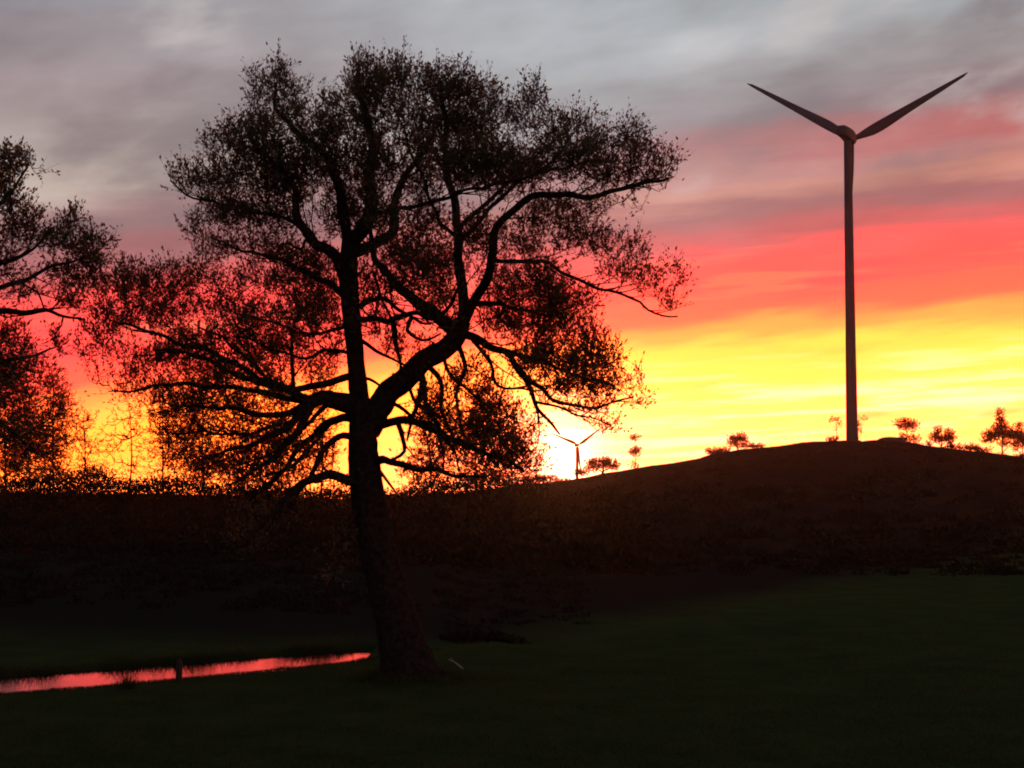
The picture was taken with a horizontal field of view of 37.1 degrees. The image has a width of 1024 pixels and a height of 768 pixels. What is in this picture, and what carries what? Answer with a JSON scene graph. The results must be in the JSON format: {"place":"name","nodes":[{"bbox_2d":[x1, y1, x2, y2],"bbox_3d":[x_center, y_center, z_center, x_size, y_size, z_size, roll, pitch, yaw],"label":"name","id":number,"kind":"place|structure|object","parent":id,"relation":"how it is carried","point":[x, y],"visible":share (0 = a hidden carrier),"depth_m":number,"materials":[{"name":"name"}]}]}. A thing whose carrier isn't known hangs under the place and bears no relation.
{"place":"outdoors","nodes":[
{"label":"outdoors","id":0,"kind":"place"},
{"bbox_2d":[0,651,372,692],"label":"pond water","id":1,"kind":"structure","parent":0,"point":[60,680],"depth_m":33.14,"materials":[{"name":"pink liquid"}]},
{"bbox_2d":[0,440,1023,767],"bbox_3d":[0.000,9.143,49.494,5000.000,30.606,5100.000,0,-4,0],"label":"ground","id":2,"kind":"structure","parent":0,"point":[706,602],"depth_m":37.72,"materials":[{"name":"soil"}]},
{"bbox_2d":[0,354,62,498],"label":"tree","id":3,"kind":"object","parent":2,"relation":"on","point":[8,461],"visible":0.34,"depth_m":175.20,"materials":[{"name":"black plant"}]},
{"bbox_2d":[0,401,74,499],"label":"tree","id":4,"kind":"object","parent":2,"relation":"on","point":[30,420],"visible":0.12,"depth_m":181.55,"materials":[{"name":"black plant"}]},
{"bbox_2d":[24,365,91,501],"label":"tree","id":5,"kind":"object","parent":2,"relation":"on","point":[54,464],"visible":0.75,"depth_m":167.62,"materials":[{"name":"black plant"}]},
{"bbox_2d":[0,135,124,476],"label":"pond tree","id":6,"kind":"object","parent":2,"relation":"on","point":[90,258],"visible":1,"depth_m":24.82,"materials":[{"name":"black plant"}]},
{"bbox_2d":[62,404,109,514],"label":"tree","id":7,"kind":"object","parent":2,"relation":"on","point":[84,430],"visible":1,"depth_m":159.74,"materials":[{"name":"black plant"}]},
{"bbox_2d":[91,399,161,504],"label":"tree","id":8,"kind":"object","parent":2,"relation":"on","point":[131,450],"visible":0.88,"depth_m":189.53,"materials":[{"name":"black plant"}]},
{"bbox_2d":[113,671,147,689],"bbox_3d":[-7.000,5.326,27.431,0.907,0.340,0.616,4,-5,-42],"label":"rush clump","id":9,"kind":"object","parent":2,"relation":"on","point":[126,683],"visible":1,"depth_m":27.46,"materials":[{"name":"green plant"}]},
{"bbox_2d":[135,372,189,510],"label":"tree","id":10,"kind":"object","parent":2,"relation":"on","point":[163,459],"visible":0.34,"depth_m":171.52,"materials":[{"name":"black plant"}]},
{"bbox_2d":[175,660,182,681],"bbox_3d":[-6.228,5.505,28.446,0.149,0.710,0.136,2,-4,-27],"label":"stump","id":11,"kind":"object","parent":2,"relation":"on","point":[179,666],"visible":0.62,"depth_m":28.41,"materials":[{"name":"brown wood"}]},
{"bbox_2d":[158,373,238,510],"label":"tree","id":12,"kind":"object","parent":2,"relation":"on","point":[190,482],"visible":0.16,"depth_m":164.35,"materials":[{"name":"black plant"}]},
{"bbox_2d":[0,632,438,677],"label":"rushes","id":13,"kind":"object","parent":2,"relation":"on","point":[322,647],"visible":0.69,"depth_m":34.99,"materials":[{"name":"green plant"}]},
{"bbox_2d":[0,647,440,694],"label":"bank grass","id":14,"kind":"structure","parent":2,"relation":"on","point":[193,677],"depth_m":29.03,"materials":[{"name":"green plant"}]},
{"bbox_2d":[219,382,270,506],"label":"tree","id":15,"kind":"object","parent":2,"relation":"on","point":[246,430],"visible":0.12,"depth_m":179.25,"materials":[{"name":"black plant"}]},
{"bbox_2d":[0,463,549,510],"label":"thicket","id":16,"kind":"object","parent":2,"relation":"on","point":[93,485],"visible":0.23,"depth_m":189.01,"materials":[{"name":"plant"}]},
{"bbox_2d":[251,373,314,497],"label":"tree","id":17,"kind":"object","parent":2,"relation":"on","point":[283,404],"visible":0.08,"depth_m":169.72,"materials":[{"name":"black plant"}]},
{"bbox_2d":[293,348,344,509],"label":"tree","id":18,"kind":"object","parent":2,"relation":"on","point":[324,374],"visible":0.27,"depth_m":185.39,"materials":[{"name":"black plant"}]},
{"bbox_2d":[53,35,698,683],"bbox_3d":[-2.584,-0.770,29.460,12.553,13.268,6.005,0,-4,0],"label":"pond tree","id":19,"kind":"object","parent":2,"relation":"on","point":[473,163],"visible":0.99,"depth_m":28.85,"materials":[{"name":"black plant"}]},
{"bbox_2d":[396,389,467,497],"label":"tree","id":20,"kind":"object","parent":2,"relation":"on","point":[430,479],"visible":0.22,"depth_m":177.57,"materials":[{"name":"black plant"}]},
{"bbox_2d":[449,396,513,498],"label":"tree","id":21,"kind":"object","parent":2,"relation":"on","point":[477,483],"visible":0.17,"depth_m":166.85,"materials":[{"name":"black plant"}]},
{"bbox_2d":[0,439,1023,629],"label":"undergrowth","id":22,"kind":"object","parent":2,"relation":"on","point":[605,536],"visible":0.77,"depth_m":87.37,"materials":[{"name":"plant"}]},
{"bbox_2d":[0,618,1023,767],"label":"grass","id":23,"kind":"structure","parent":2,"relation":"on","point":[384,761],"depth_m":23.32,"materials":[{"name":"green plant"}]},
{"bbox_2d":[488,428,551,493],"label":"tree","id":24,"kind":"object","parent":2,"relation":"on","point":[509,479],"visible":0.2,"depth_m":181.03,"materials":[{"name":"black plant"}]},
{"bbox_2d":[522,472,544,484],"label":"ridge bush","id":25,"kind":"object","parent":2,"relation":"on","point":[532,478],"visible":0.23,"depth_m":289.82,"materials":[{"name":"green plant"}]},
{"bbox_2d":[537,474,559,482],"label":"ridge bush","id":26,"kind":"object","parent":2,"relation":"on","point":[551,477],"visible":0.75,"depth_m":288.61,"materials":[{"name":"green plant"}]},
{"bbox_2d":[554,476,571,482],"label":"ridge bush","id":27,"kind":"object","parent":2,"relation":"on","point":[561,480],"visible":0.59,"depth_m":289.42,"materials":[{"name":"green plant"}]},
{"bbox_2d":[551,428,600,478],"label":"wind turbine","id":28,"kind":"object","parent":2,"relation":"on","point":[578,463],"visible":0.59,"depth_m":701.31,"materials":[{"name":"paint"}]},
{"bbox_2d":[573,467,590,478],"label":"ridge bush","id":29,"kind":"object","parent":2,"relation":"on","point":[581,473],"visible":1,"depth_m":294.95,"materials":[{"name":"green plant"}]},
{"bbox_2d":[583,456,620,473],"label":"ridge bush","id":30,"kind":"object","parent":2,"relation":"on","point":[605,462],"visible":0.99,"depth_m":294.89,"materials":[{"name":"green plant"}]},
{"bbox_2d":[627,432,642,467],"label":"ridge tree","id":31,"kind":"object","parent":2,"relation":"on","point":[633,452],"visible":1,"depth_m":299.49,"materials":[{"name":"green plant"}]},
{"bbox_2d":[704,446,730,455],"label":"ridge bush","id":32,"kind":"object","parent":2,"relation":"on","point":[710,451],"visible":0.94,"depth_m":298.96,"materials":[{"name":"green plant"}]},
{"bbox_2d":[726,431,748,449],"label":"ridge tree","id":33,"kind":"object","parent":2,"relation":"on","point":[735,441],"visible":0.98,"depth_m":299.17,"materials":[{"name":"green plant"}]},
{"bbox_2d":[745,442,765,448],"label":"ridge bush","id":34,"kind":"object","parent":2,"relation":"on","point":[752,445],"visible":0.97,"depth_m":299.75,"materials":[{"name":"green plant"}]},
{"bbox_2d":[825,435,839,440],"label":"ridge bush","id":35,"kind":"object","parent":2,"relation":"on","point":[833,438],"visible":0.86,"depth_m":298.28,"materials":[{"name":"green plant"}]},
{"bbox_2d":[828,416,844,440],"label":"ridge tree","id":36,"kind":"object","parent":2,"relation":"on","point":[837,420],"visible":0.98,"depth_m":303.96,"materials":[{"name":"green plant"}]},
{"bbox_2d":[747,72,967,441],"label":"wind turbine","id":37,"kind":"object","parent":2,"relation":"on","point":[848,136],"visible":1,"depth_m":302.08,"materials":[{"name":"paint"},{"name":"metal"}]},
{"bbox_2d":[858,414,867,439],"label":"ridge tree","id":38,"kind":"object","parent":2,"relation":"on","point":[859,424],"visible":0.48,"depth_m":304.23,"materials":[{"name":"green plant"}]},
{"bbox_2d":[875,437,905,442],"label":"rock outcrop","id":39,"kind":"object","parent":2,"relation":"on","point":[893,439],"visible":0.9,"depth_m":295.87,"materials":[{"name":"brown stone"}]},
{"bbox_2d":[891,417,921,442],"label":"ridge tree","id":40,"kind":"object","parent":2,"relation":"on","point":[906,423],"visible":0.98,"depth_m":299.48,"materials":[{"name":"green plant"}]},
{"bbox_2d":[924,425,958,448],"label":"ridge tree","id":41,"kind":"object","parent":2,"relation":"on","point":[949,436],"visible":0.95,"depth_m":300.23,"materials":[{"name":"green plant"}]},
{"bbox_2d":[955,442,979,450],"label":"ridge bush","id":42,"kind":"object","parent":2,"relation":"on","point":[965,446],"visible":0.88,"depth_m":299.01,"materials":[{"name":"green plant"}]},
{"bbox_2d":[968,443,993,451],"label":"ridge bush","id":43,"kind":"object","parent":2,"relation":"on","point":[975,447],"visible":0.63,"depth_m":297.28,"materials":[{"name":"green plant"}]},
{"bbox_2d":[978,407,1023,453],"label":"ridge tree","id":44,"kind":"object","parent":2,"relation":"on","point":[1001,431],"visible":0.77,"depth_m":299.60,"materials":[{"name":"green plant"}]},
{"bbox_2d":[1009,422,1023,456],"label":"ridge tree","id":45,"kind":"object","parent":2,"relation":"on","point":[1018,437],"visible":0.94,"depth_m":295.57,"materials":[{"name":"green plant"}]},
{"bbox_2d":[0,0,1023,498],"label":"sky","id":46,"kind":"structure","parent":0,"point":[99,90],"materials":[{"name":"multicoloured"}]}
]}

